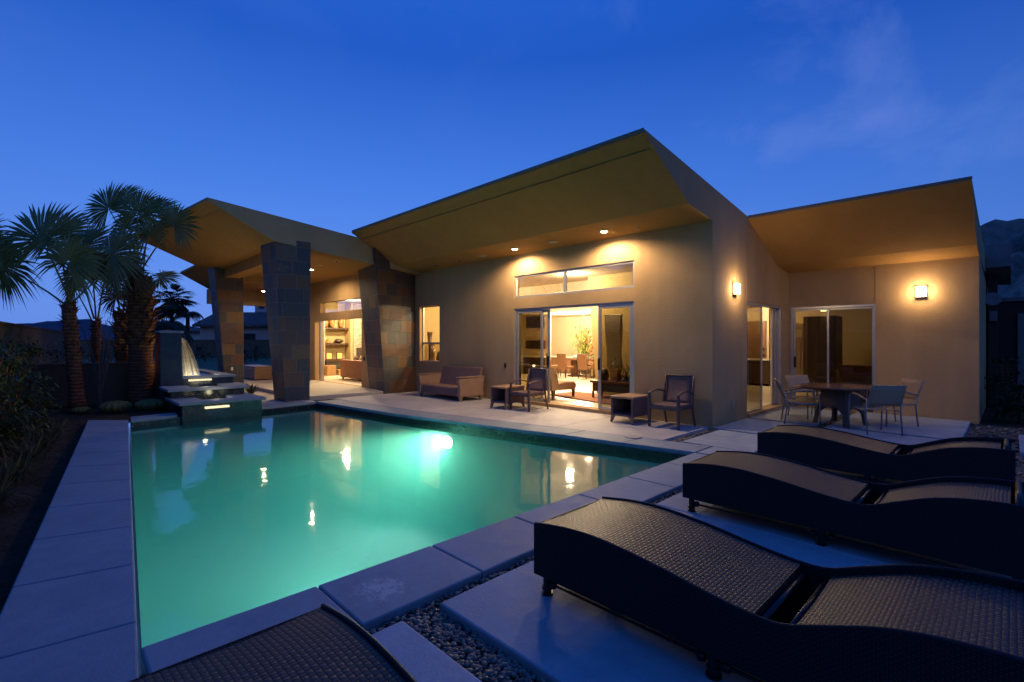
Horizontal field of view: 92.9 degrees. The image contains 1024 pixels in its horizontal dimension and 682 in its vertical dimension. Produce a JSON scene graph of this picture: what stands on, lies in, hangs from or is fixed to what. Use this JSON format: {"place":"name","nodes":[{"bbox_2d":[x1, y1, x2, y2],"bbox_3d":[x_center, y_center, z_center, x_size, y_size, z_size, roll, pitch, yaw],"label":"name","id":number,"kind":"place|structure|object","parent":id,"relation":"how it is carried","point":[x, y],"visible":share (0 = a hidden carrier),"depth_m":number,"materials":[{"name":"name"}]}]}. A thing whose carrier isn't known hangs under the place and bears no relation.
{"place":"outdoors","nodes":[
{"label":"outdoors","id":0,"kind":"place"},
{"bbox_2d":[71,406,90,413],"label":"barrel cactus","id":1,"kind":"object","parent":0,"point":[79,410],"visible":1,"depth_m":11.13,"materials":[{"name":"plant"}]},
{"bbox_2d":[17,319,184,341],"bbox_3d":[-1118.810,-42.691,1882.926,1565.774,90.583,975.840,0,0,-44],"label":"distant mountains","id":2,"kind":"structure","parent":0,"point":[53,325],"depth_m":1791.30,"materials":[{"name":"stone"}]},
{"bbox_2d":[81,358,270,370],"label":"lawn","id":3,"kind":"structure","parent":0,"point":[207,364],"depth_m":35.56,"materials":[{"name":"plant"}]},
{"bbox_2d":[153,319,192,349],"bbox_3d":[-21.610,0.105,30.144,3.120,3.089,2.756,0,0,-3],"label":"feather palm","id":4,"kind":"object","parent":3,"relation":"on","point":[165,325],"visible":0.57,"depth_m":30.10,"materials":[{"name":"green plant"}]},
{"bbox_2d":[154,320,193,340],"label":"feather palm","id":5,"kind":"object","parent":3,"relation":"on","point":[180,324],"visible":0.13,"depth_m":40.02,"materials":[{"name":"green plant"}]},
{"bbox_2d":[152,283,198,322],"bbox_3d":[-23.749,-1.242,34.072,3.209,5.783,3.392,0,0,13],"label":"distant palm","id":6,"kind":"object","parent":3,"relation":"on","point":[174,306],"visible":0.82,"depth_m":33.56,"materials":[{"name":"green plant"}]},
{"bbox_2d":[80,340,270,357],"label":"perimeter wall","id":7,"kind":"structure","parent":3,"relation":"on","point":[209,345],"depth_m":47.19,"materials":[{"name":"paint"}]},
{"bbox_2d":[174,311,203,362],"bbox_3d":[-23.936,-0.317,35.885,2.215,3.933,2.208,0,0,-44],"label":"feather palm","id":8,"kind":"object","parent":3,"relation":"on","point":[193,315],"visible":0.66,"depth_m":35.88,"materials":[{"name":"green plant"}]},
{"bbox_2d":[193,343,215,360],"bbox_3d":[-25.218,0.936,40.037,1.961,1.538,2.097,0,0,-44],"label":"lawn bush","id":9,"kind":"object","parent":3,"relation":"on","point":[199,355],"visible":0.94,"depth_m":39.92,"materials":[{"name":"green plant"}]},
{"bbox_2d":[192,306,268,339],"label":"villa","id":10,"kind":"object","parent":3,"relation":"on","point":[255,325],"visible":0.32,"depth_m":54.00,"materials":[{"name":"grey paint"}]},
{"bbox_2d":[244,332,256,339],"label":"window frame","id":11,"kind":"structure","parent":10,"relation":"in","point":[247,335],"depth_m":53.85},
{"bbox_2d":[244,348,251,362],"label":"lawn bush","id":12,"kind":"object","parent":3,"relation":"on","point":[245,357],"visible":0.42,"depth_m":36.15,"materials":[{"name":"green plant"}]},
{"bbox_2d":[244,345,267,360],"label":"lawn bush","id":13,"kind":"object","parent":3,"relation":"on","point":[255,356],"visible":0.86,"depth_m":39.87,"materials":[{"name":"green plant"}]},
{"bbox_2d":[244,388,282,403],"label":"fountain side path","id":14,"kind":"structure","parent":0,"point":[270,399],"depth_m":14.29,"materials":[{"name":"concrete"}]},
{"bbox_2d":[245,383,259,393],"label":"agave","id":15,"kind":"object","parent":14,"relation":"on","point":[251,389],"visible":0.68,"depth_m":14.55,"materials":[{"name":"green plant"}]},
{"bbox_2d":[244,378,382,400],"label":"terrace floor","id":16,"kind":"structure","parent":0,"point":[321,390],"depth_m":15.24,"materials":[{"name":"concrete"}]},
{"bbox_2d":[244,364,271,379],"bbox_3d":[-10.260,1.235,19.549,0.700,0.510,1.800,0,0,-44],"label":"terrace ottoman","id":17,"kind":"object","parent":16,"relation":"on","point":[256,372],"visible":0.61,"depth_m":18.95,"materials":[{"name":"brown plastic"}]},
{"bbox_2d":[324,365,335,375],"bbox_3d":[-8.053,1.299,21.526,0.420,0.438,0.350,0,0,-44],"label":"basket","id":18,"kind":"object","parent":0,"point":[329,370],"visible":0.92,"depth_m":21.39,"materials":[{"name":"wicker"}]},
{"bbox_2d":[130,410,660,675],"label":"swimming pool","id":19,"kind":"structure","parent":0,"point":[233,519],"depth_m":9.44,"materials":[{"name":"liquid"}]},
{"bbox_2d":[130,404,686,674],"bbox_3d":[-3.028,1.750,8.235,6.380,0.180,9.700,0,0,-44],"label":"pool tile band","id":20,"kind":"object","parent":19,"relation":"attached to","point":[617,451],"visible":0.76,"depth_m":9.14,"materials":[{"name":"teal tile"}]},
{"bbox_2d":[442,434,453,449],"bbox_3d":[-1.285,2.020,9.718,0.300,0.300,0.043,0,0,34],"label":"pool light","id":21,"kind":"object","parent":19,"relation":"attached to","point":[447,442],"visible":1,"depth_m":9.69,"materials":[{"name":"metal"}]},
{"bbox_2d":[0,391,1023,676],"bbox_3d":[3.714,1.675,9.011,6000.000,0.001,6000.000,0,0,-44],"label":"ground","id":22,"kind":"structure","parent":0,"point":[20,525],"depth_m":5.80,"materials":[{"name":"soil"}]},
{"bbox_2d":[0,357,30,460],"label":"hedge shrub","id":23,"kind":"object","parent":22,"relation":"on","point":[5,411],"visible":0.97,"depth_m":6.09,"materials":[{"name":"green plant"}]},
{"bbox_2d":[0,454,39,509],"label":"grass clump","id":24,"kind":"object","parent":22,"relation":"on","point":[4,491],"visible":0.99,"depth_m":4.87,"materials":[{"name":"plant"}]},
{"bbox_2d":[0,213,44,310],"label":"fan palm","id":25,"kind":"object","parent":22,"relation":"on","point":[17,279],"visible":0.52,"depth_m":11.70,"materials":[{"name":"green plant"}]},
{"bbox_2d":[0,343,45,455],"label":"hedge shrub","id":26,"kind":"object","parent":22,"relation":"on","point":[14,414],"visible":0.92,"depth_m":6.91,"materials":[{"name":"green plant"}]},
{"bbox_2d":[0,327,58,445],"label":"hedge shrub","id":27,"kind":"object","parent":22,"relation":"on","point":[21,365],"visible":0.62,"depth_m":7.69,"materials":[{"name":"green plant"}]},
{"bbox_2d":[0,439,61,485],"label":"grass clump","id":28,"kind":"object","parent":22,"relation":"on","point":[19,473],"visible":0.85,"depth_m":5.65,"materials":[{"name":"plant"}]},
{"bbox_2d":[0,321,65,410],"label":"boundary wall","id":29,"kind":"structure","parent":22,"relation":"on","point":[45,337],"depth_m":14.09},
{"bbox_2d":[0,336,67,435],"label":"hedge shrub","id":30,"kind":"object","parent":22,"relation":"on","point":[33,351],"visible":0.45,"depth_m":8.77,"materials":[{"name":"green plant"}]},
{"bbox_2d":[1,429,67,465],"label":"grass clump","id":31,"kind":"object","parent":22,"relation":"on","point":[28,450],"visible":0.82,"depth_m":6.51,"materials":[{"name":"plant"}]},
{"bbox_2d":[8,420,73,452],"bbox_3d":[-7.140,1.423,7.361,0.854,0.501,0.878,0,0,-44],"label":"grass clump","id":32,"kind":"object","parent":22,"relation":"on","point":[49,444],"visible":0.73,"depth_m":7.37,"materials":[{"name":"plant"}]},
{"bbox_2d":[29,414,77,438],"bbox_3d":[-7.893,1.405,8.345,0.782,0.510,0.799,0,0,-13],"label":"grass clump","id":33,"kind":"object","parent":22,"relation":"on","point":[54,424],"visible":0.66,"depth_m":8.28,"materials":[{"name":"plant"}]},
{"bbox_2d":[38,342,89,362],"bbox_3d":[-13.200,0.839,14.367,1.769,1.653,1.826,0,0,-44],"label":"dark shrub","id":34,"kind":"object","parent":22,"relation":"on","point":[56,354],"visible":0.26,"depth_m":14.38,"materials":[{"name":"green plant"}]},
{"bbox_2d":[0,201,152,408],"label":"fan palm","id":35,"kind":"object","parent":22,"relation":"on","point":[71,247],"visible":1,"depth_m":10.96,"materials":[{"name":"green plant"}]},
{"bbox_2d":[57,348,114,362],"bbox_3d":[-12.756,0.855,14.588,1.573,1.621,1.809,0,0,-16],"label":"dark shrub","id":36,"kind":"object","parent":22,"relation":"on","point":[88,355],"visible":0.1,"depth_m":14.64,"materials":[{"name":"green plant"}]},
{"bbox_2d":[19,362,154,408],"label":"retaining wall","id":37,"kind":"structure","parent":22,"relation":"on","point":[115,386],"depth_m":12.47,"materials":[{"name":"paint"}]},
{"bbox_2d":[52,246,126,362],"bbox_3d":[-12.118,-0.647,13.845,2.462,4.172,0.798,0,0,4],"label":"fan palm","id":38,"kind":"object","parent":22,"relation":"on","point":[94,326],"visible":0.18,"depth_m":13.77,"materials":[{"name":"green plant"}]},
{"bbox_2d":[77,317,120,410],"bbox_3d":[-9.774,0.497,11.563,0.823,2.331,0.791,0,0,39],"label":"ocotillo","id":39,"kind":"object","parent":22,"relation":"on","point":[100,379],"visible":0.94,"depth_m":11.59,"materials":[{"name":"plant"}]},
{"bbox_2d":[86,348,114,361],"bbox_3d":[-12.237,0.870,14.775,1.718,1.591,1.801,0,0,-44],"label":"dark shrub","id":40,"kind":"object","parent":22,"relation":"on","point":[111,359],"visible":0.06,"depth_m":14.74,"materials":[{"name":"green plant"}]},
{"bbox_2d":[98,401,132,412],"bbox_3d":[-9.287,1.535,11.399,0.636,0.260,0.620,0,0,-44],"label":"barrel cactus","id":41,"kind":"object","parent":22,"relation":"on","point":[114,406],"visible":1,"depth_m":11.22,"materials":[{"name":"plant"}]},
{"bbox_2d":[96,250,146,361],"bbox_3d":[-10.813,-0.579,13.530,1.209,4.272,2.072,0,0,-44],"label":"fan palm","id":42,"kind":"object","parent":22,"relation":"on","point":[121,350],"visible":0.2,"depth_m":13.18,"materials":[{"name":"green plant"}]},
{"bbox_2d":[82,182,201,405],"bbox_3d":[-9.799,-1.416,12.843,3.866,6.206,1.754,0,0,12],"label":"fan palm","id":43,"kind":"object","parent":22,"relation":"on","point":[139,335],"visible":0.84,"depth_m":12.51,"materials":[{"name":"green plant"}]},
{"bbox_2d":[134,399,163,410],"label":"barrel cactus","id":44,"kind":"object","parent":22,"relation":"on","point":[149,404],"visible":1,"depth_m":11.58,"materials":[{"name":"plant"}]},
{"bbox_2d":[182,326,199,339],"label":"villa","id":45,"kind":"object","parent":22,"relation":"on","point":[195,333],"visible":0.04,"depth_m":75.00,"materials":[{"name":"paint"}]},
{"bbox_2d":[153,330,265,428],"bbox_3d":[-8.546,0.820,13.107,1.800,2.160,6.020,0,0,-44],"label":"fountain","id":46,"kind":"object","parent":22,"relation":"on","point":[194,398],"visible":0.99,"depth_m":11.76,"materials":[{"name":"grey stone"}]},
{"bbox_2d":[0,399,710,681],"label":"pool coping","id":47,"kind":"object","parent":22,"relation":"on","point":[68,613],"visible":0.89,"depth_m":3.36,"materials":[{"name":"concrete"}]},
{"bbox_2d":[625,435,640,438],"bbox_3d":[2.012,1.593,8.093,0.270,0.012,0.270,0,0,-44],"label":"skimmer lid","id":48,"kind":"object","parent":47,"relation":"on","point":[633,436],"visible":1,"depth_m":8.08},
{"bbox_2d":[139,128,987,429],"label":"house","id":49,"kind":"structure","parent":22,"relation":"on","point":[669,258],"depth_m":10.86,"materials":[{"name":"beige paint"}]},
{"bbox_2d":[319,300,348,380],"bbox_3d":[-6.149,0.035,17.453,0.140,2.970,3.460,0,0,-44],"label":"sliding door","id":50,"kind":"structure","parent":49,"relation":"in","point":[343,305],"depth_m":18.53,"materials":[{"name":"glass"}]},
{"bbox_2d":[325,343,348,344],"bbox_3d":[-8.309,0.145,22.813,1.150,0.070,0.450,0,0,-44],"label":"wall shelf","id":51,"kind":"object","parent":49,"relation":"attached to","point":[336,343],"depth_m":22.65,"materials":[{"name":"brown wood"}]},
{"bbox_2d":[325,328,348,329],"bbox_3d":[-8.309,-0.575,22.813,1.150,0.070,0.450,0,0,-44],"label":"wall shelf","id":52,"kind":"object","parent":49,"relation":"attached to","point":[337,328],"depth_m":22.84,"materials":[{"name":"brown wood"}]},
{"bbox_2d":[325,359,351,367],"bbox_3d":[-8.211,1.055,22.698,1.170,0.390,0.750,0,0,-44],"label":"media bench","id":53,"kind":"object","parent":49,"relation":"attached to","point":[336,362],"visible":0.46,"depth_m":22.31,"materials":[{"name":"brown wood"}]},
{"bbox_2d":[325,352,332,359],"bbox_3d":[-8.445,0.689,22.458,0.320,0.338,0.048,0,0,-44],"label":"lit picture","id":54,"kind":"object","parent":53,"relation":"on","point":[328,355],"visible":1,"depth_m":22.43,"materials":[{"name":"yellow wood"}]},
{"bbox_2d":[336,352,342,358],"bbox_3d":[-8.087,0.689,22.807,0.320,0.338,0.048,0,0,-44],"label":"lit picture","id":55,"kind":"object","parent":53,"relation":"on","point":[339,355],"visible":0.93,"depth_m":22.78,"materials":[{"name":"yellow"}]},
{"bbox_2d":[356,348,361,357],"bbox_3d":[-7.040,0.560,23.302,0.850,0.480,0.080,0,0,-44],"label":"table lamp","id":56,"kind":"object","parent":49,"relation":"attached to","point":[358,351],"visible":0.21,"depth_m":23.04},
{"bbox_2d":[423,305,439,361],"bbox_3d":[-2.534,-0.235,15.629,0.054,1.770,1.100,0,0,-44],"label":"window","id":57,"kind":"structure","parent":49,"relation":"in","point":[431,350],"depth_m":15.73,"materials":[{"name":"glass"}]},
{"bbox_2d":[514,301,633,414],"bbox_3d":[1.356,0.410,11.531,0.260,2.500,3.600,0,0,-44],"label":"sliding door","id":58,"kind":"structure","parent":49,"relation":"in","point":[615,319],"depth_m":10.85,"materials":[{"name":"glass"}]},
{"bbox_2d":[515,260,633,297],"bbox_3d":[1.352,-1.410,11.527,0.070,0.580,3.600,0,0,-44],"label":"clerestory window","id":59,"kind":"structure","parent":49,"relation":"in","point":[626,262],"depth_m":11.56,"materials":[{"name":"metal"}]},
{"bbox_2d":[733,283,739,295],"bbox_3d":[4.476,-1.035,9.691,0.190,0.240,0.090,0,0,-44],"label":"wall lamp","id":60,"kind":"object","parent":49,"relation":"attached to","point":[736,289],"visible":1,"depth_m":9.64,"materials":[{"name":"glass"}]},
{"bbox_2d":[762,321,765,384],"bbox_3d":[8.492,0.410,17.202,0.117,2.220,0.900,0,0,-44],"label":"kitchen door","id":61,"kind":"structure","parent":49,"relation":"attached to","point":[763,339],"depth_m":16.91,"materials":[{"name":"brown wood"}]},
{"bbox_2d":[762,321,765,384],"bbox_3d":[8.513,0.410,17.223,0.057,2.220,0.900,0,0,-44],"label":"door leaf","id":62,"kind":"structure","parent":61,"relation":"in","point":[763,322],"depth_m":16.91,"materials":[{"name":"wood"}]},
{"bbox_2d":[747,302,784,418],"bbox_3d":[5.674,0.415,11.020,2.230,2.490,0.260,0,0,-44],"label":"sliding door","id":63,"kind":"structure","parent":49,"relation":"in","point":[754,310],"depth_m":10.86,"materials":[{"name":"glass"}]},
{"bbox_2d":[791,304,875,412],"bbox_3d":[7.560,0.385,11.490,0.192,2.430,1.700,0,0,-44],"label":"sliding door","id":64,"kind":"structure","parent":49,"relation":"in","point":[837,344],"depth_m":11.47,"materials":[{"name":"glass"}]},
{"bbox_2d":[915,286,926,297],"bbox_3d":[8.606,-1.035,10.233,0.090,0.240,0.190,0,0,-44],"label":"wall lamp","id":65,"kind":"object","parent":49,"relation":"attached to","point":[920,291],"visible":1,"depth_m":10.21,"materials":[{"name":"glass"}]},
{"bbox_2d":[371,421,1023,681],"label":"gravel bed","id":66,"kind":"object","parent":22,"relation":"on","point":[1019,477],"depth_m":6.29,"materials":[{"name":"gravel"}]},
{"bbox_2d":[367,413,1023,681],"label":"loose pebbles","id":67,"kind":"object","parent":66,"relation":"on","point":[533,677],"visible":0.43,"depth_m":2.74,"materials":[{"name":"gravel"}]},
{"bbox_2d":[984,355,1023,412],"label":"olive shrub","id":68,"kind":"object","parent":22,"relation":"on","point":[995,379],"visible":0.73,"depth_m":11.31,"materials":[{"name":"green plant"}]},
{"bbox_2d":[986,243,1023,406],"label":"outbuilding","id":69,"kind":"structure","parent":22,"relation":"on","point":[1006,334],"depth_m":12.37,"materials":[{"name":"paint"}]},
{"bbox_2d":[989,311,996,320],"bbox_3d":[12.024,-0.625,12.155,0.090,0.250,0.140,0,0,-44],"label":"meter box","id":70,"kind":"object","parent":69,"relation":"attached to","point":[992,315],"visible":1,"depth_m":12.12,"materials":[{"name":"metal"}]},
{"bbox_2d":[985,293,1001,304],"bbox_3d":[11.912,-1.033,12.002,0.424,0.324,0.281,0,0,-23],"label":"satellite dish","id":71,"kind":"object","parent":69,"relation":"attached to","point":[993,298],"visible":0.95,"depth_m":11.97,"materials":[{"name":"grey paint"}]},
{"bbox_2d":[1018,313,1023,403],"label":"door","id":72,"kind":"structure","parent":69,"relation":"in","point":[1021,315],"depth_m":12.35,"materials":[{"name":"black"}]},
{"bbox_2d":[986,377,1023,422],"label":"olive shrub","id":73,"kind":"object","parent":22,"relation":"on","point":[1010,404],"visible":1,"depth_m":9.90,"materials":[{"name":"green plant"}]},
{"bbox_2d":[0,0,1023,444],"label":"sky","id":74,"kind":"structure","parent":0,"point":[342,116],"materials":[{"name":"blue"}]},
{"bbox_2d":[333,391,707,440],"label":"patio","id":75,"kind":"structure","parent":0,"point":[471,407],"depth_m":10.59,"materials":[{"name":"concrete"}]},
{"bbox_2d":[417,365,484,401],"bbox_3d":[-1.750,1.166,13.712,0.918,0.868,1.990,0,0,-44],"label":"loveseat","id":76,"kind":"object","parent":75,"relation":"on","point":[460,382],"visible":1,"depth_m":13.61,"materials":[{"name":"wicker"}]},
{"bbox_2d":[490,384,524,409],"bbox_3d":[-0.105,1.340,11.740,0.524,0.520,0.684,0,0,42],"label":"side table","id":77,"kind":"object","parent":75,"relation":"on","point":[499,393],"visible":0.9,"depth_m":11.65,"materials":[{"name":"wicker"}]},
{"bbox_2d":[509,368,548,411],"bbox_3d":[0.406,1.127,11.401,0.698,0.958,0.636,0,0,-44],"label":"armchair","id":78,"kind":"object","parent":75,"relation":"on","point":[536,385],"visible":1,"depth_m":11.39,"materials":[{"name":"wicker"}]},
{"bbox_2d":[610,393,647,424],"bbox_3d":[2.372,1.340,9.714,0.684,0.520,0.524,0,0,-44],"label":"side table","id":79,"kind":"object","parent":75,"relation":"on","point":[631,406],"visible":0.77,"depth_m":9.63,"materials":[{"name":"wicker"}]},
{"bbox_2d":[647,374,695,429],"bbox_3d":[3.015,1.127,9.168,0.698,0.958,0.636,0,0,-44],"label":"armchair","id":80,"kind":"object","parent":75,"relation":"on","point":[679,393],"visible":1,"depth_m":9.21,"materials":[{"name":"wicker"}]},
{"bbox_2d":[324,372,873,411],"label":"interior floor","id":81,"kind":"structure","parent":0,"point":[583,384],"depth_m":15.59,"materials":[{"name":"tile"}]},
{"bbox_2d":[340,359,361,378],"bbox_3d":[-5.593,1.130,18.931,1.080,0.780,2.600,0,0,-44],"label":"sofa","id":82,"kind":"object","parent":81,"relation":"on","point":[350,368],"visible":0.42,"depth_m":18.78,"materials":[{"name":"fabric"}]},
{"bbox_2d":[550,315,550,356],"bbox_3d":[0.636,0.165,22.770,0.400,2.710,2.800,0,0,-44],"label":"media cabinet","id":83,"kind":"object","parent":81,"relation":"on","point":[550,335],"visible":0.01,"depth_m":21.88,"materials":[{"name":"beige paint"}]},
{"bbox_2d":[550,357,560,376],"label":"dining chair","id":84,"kind":"object","parent":81,"relation":"on","point":[554,366],"visible":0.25,"depth_m":20.70,"materials":[{"name":"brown wood"}]},
{"bbox_2d":[551,356,572,372],"bbox_3d":[2.079,1.095,23.582,0.680,0.730,2.750,0,0,-44],"label":"sideboard","id":85,"kind":"object","parent":81,"relation":"on","point":[553,360],"visible":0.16,"depth_m":22.91,"materials":[{"name":"brown wood"}]},
{"bbox_2d":[557,354,573,377],"bbox_3d":[2.202,1.021,20.176,0.578,1.002,0.460,0,0,-44],"label":"dining chair","id":86,"kind":"object","parent":81,"relation":"on","point":[561,362],"visible":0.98,"depth_m":20.00,"materials":[{"name":"brown wood"}]},
{"bbox_2d":[550,391,597,402],"bbox_3d":[2.138,1.505,12.922,1.698,0.026,2.600,0,0,-44],"label":"rug","id":87,"kind":"object","parent":81,"relation":"on","point":[584,396],"visible":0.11,"depth_m":13.24,"materials":[{"name":"carpet"}]},
{"bbox_2d":[550,366,575,399],"bbox_3d":[1.070,1.078,13.025,1.097,0.884,0.800,0,0,-44],"label":"slipper chair","id":88,"kind":"object","parent":87,"relation":"on","point":[556,384],"visible":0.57,"depth_m":12.57,"materials":[{"name":"fabric"}]},
{"bbox_2d":[590,379,597,396],"bbox_3d":[2.787,1.280,12.541,0.500,0.480,1.550,0,0,-44],"label":"console table","id":89,"kind":"object","parent":87,"relation":"on","point":[594,385],"visible":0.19,"depth_m":12.87,"materials":[{"name":"brown wood"}]},
{"bbox_2d":[566,358,594,377],"bbox_3d":[3.174,1.145,20.704,0.950,0.750,2.000,0,0,-44],"label":"dining table","id":90,"kind":"object","parent":81,"relation":"on","point":[574,363],"visible":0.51,"depth_m":20.96,"materials":[{"name":"brown wood"}]},
{"bbox_2d":[570,324,592,373],"bbox_3d":[3.300,0.352,22.241,1.252,2.336,1.656,0,0,-44],"label":"potted bamboo","id":91,"kind":"object","parent":81,"relation":"on","point":[583,348],"visible":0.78,"depth_m":22.22,"materials":[{"name":"plant"}]},
{"bbox_2d":[577,354,593,378],"bbox_3d":[2.974,1.021,19.672,0.578,1.002,0.460,0,0,-44],"label":"dining chair","id":92,"kind":"object","parent":81,"relation":"on","point":[582,361],"visible":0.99,"depth_m":19.50,"materials":[{"name":"brown wood"}]},
{"bbox_2d":[583,353,593,375],"bbox_3d":[3.478,1.021,21.630,0.578,1.002,0.460,0,0,-44],"label":"dining chair","id":93,"kind":"object","parent":81,"relation":"on","point":[590,363],"visible":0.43,"depth_m":21.74,"materials":[{"name":"brown wood"}]},
{"bbox_2d":[762,359,769,383],"bbox_3d":[8.526,1.028,16.789,0.630,0.825,0.820,0,0,-44],"label":"kitchen cabinet","id":94,"kind":"object","parent":81,"relation":"on","point":[765,371],"visible":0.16,"depth_m":16.38,"materials":[{"name":"brown wood"}]},
{"bbox_3d":[-2.682,1.165,17.077,0.500,0.710,1.280,0,0,-44],"label":"display ledge","id":95,"kind":"object","parent":81,"relation":"on","visible":0},
{"bbox_2d":[427,332,432,341],"bbox_3d":[-2.913,0.248,17.242,0.197,1.120,0.200,0,0,-44],"label":"vase","id":96,"kind":"object","parent":95,"relation":"on","point":[429,335],"visible":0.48,"depth_m":17.18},
{"bbox_2d":[372,406,1023,681],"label":"stepping slab paving","id":97,"kind":"structure","parent":0,"point":[558,635],"depth_m":2.88,"materials":[{"name":"concrete"}]},
{"bbox_2d":[128,603,416,681],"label":"sun lounger","id":98,"kind":"object","parent":97,"relation":"on","point":[324,642],"visible":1,"depth_m":1.74,"materials":[{"name":"wicker"}]},
{"bbox_2d":[534,496,1023,681],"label":"sun lounger","id":99,"kind":"object","parent":97,"relation":"on","point":[716,594],"visible":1,"depth_m":2.28,"materials":[{"name":"wicker"}]},
{"bbox_2d":[774,377,820,425],"bbox_3d":[5.564,1.171,9.531,0.761,0.862,0.578,0,0,24],"label":"patio chair","id":100,"kind":"object","parent":97,"relation":"on","point":[802,402],"visible":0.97,"depth_m":9.39,"materials":[{"name":"grey paint"}]},
{"bbox_2d":[785,375,831,419],"bbox_3d":[6.230,1.171,10.262,0.578,0.862,0.762,0,0,-6],"label":"patio chair","id":101,"kind":"object","parent":97,"relation":"on","point":[793,381],"visible":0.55,"depth_m":10.50,"materials":[{"name":"grey paint"}]},
{"bbox_2d":[799,383,871,427],"bbox_3d":[6.321,1.231,9.374,1.360,0.747,1.360,0,0,-44],"label":"patio table","id":102,"kind":"object","parent":97,"relation":"on","point":[834,397],"visible":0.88,"depth_m":9.20,"materials":[{"name":"brown wood"}]},
{"bbox_2d":[683,451,1023,580],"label":"sun lounger","id":103,"kind":"object","parent":97,"relation":"on","point":[976,522],"visible":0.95,"depth_m":3.65,"materials":[{"name":"wicker"}]},
{"bbox_2d":[848,385,906,435],"bbox_3d":[6.354,1.171,8.467,0.578,0.862,0.761,0,0,9],"label":"patio chair","id":104,"kind":"object","parent":97,"relation":"on","point":[880,397],"visible":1,"depth_m":8.21,"materials":[{"name":"grey paint"}]},
{"bbox_2d":[757,425,1015,483],"bbox_3d":[4.151,1.307,5.584,0.760,0.586,2.262,0,0,-44],"label":"sun lounger","id":105,"kind":"object","parent":97,"relation":"on","point":[868,457],"visible":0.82,"depth_m":5.31,"materials":[{"name":"wicker"}]},
{"bbox_2d":[865,378,924,426],"bbox_3d":[7.370,1.171,9.361,0.761,0.862,0.578,0,0,1],"label":"patio chair","id":106,"kind":"object","parent":97,"relation":"on","point":[913,389],"visible":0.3,"depth_m":9.23,"materials":[{"name":"grey paint"}]},
{"bbox_2d":[980,218,1023,297],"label":"rocky hillside","id":107,"kind":"structure","parent":0,"point":[995,231],"depth_m":148.13,"materials":[{"name":"stone"}]},
{"bbox_3d":[3.048,0.685,20.582,0.295,0.165,0.300,0,0,-44],"label":"bowl","id":108,"kind":"object","parent":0,"visible":0},
{"bbox_2d":[583,338,593,359],"bbox_3d":[3.421,0.397,20.323,1.171,1.055,1.055,0,0,-44],"label":"flower arrangement","id":109,"kind":"object","parent":108,"relation":"in","point":[592,356],"visible":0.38,"depth_m":20.28,"materials":[{"name":"plant"}]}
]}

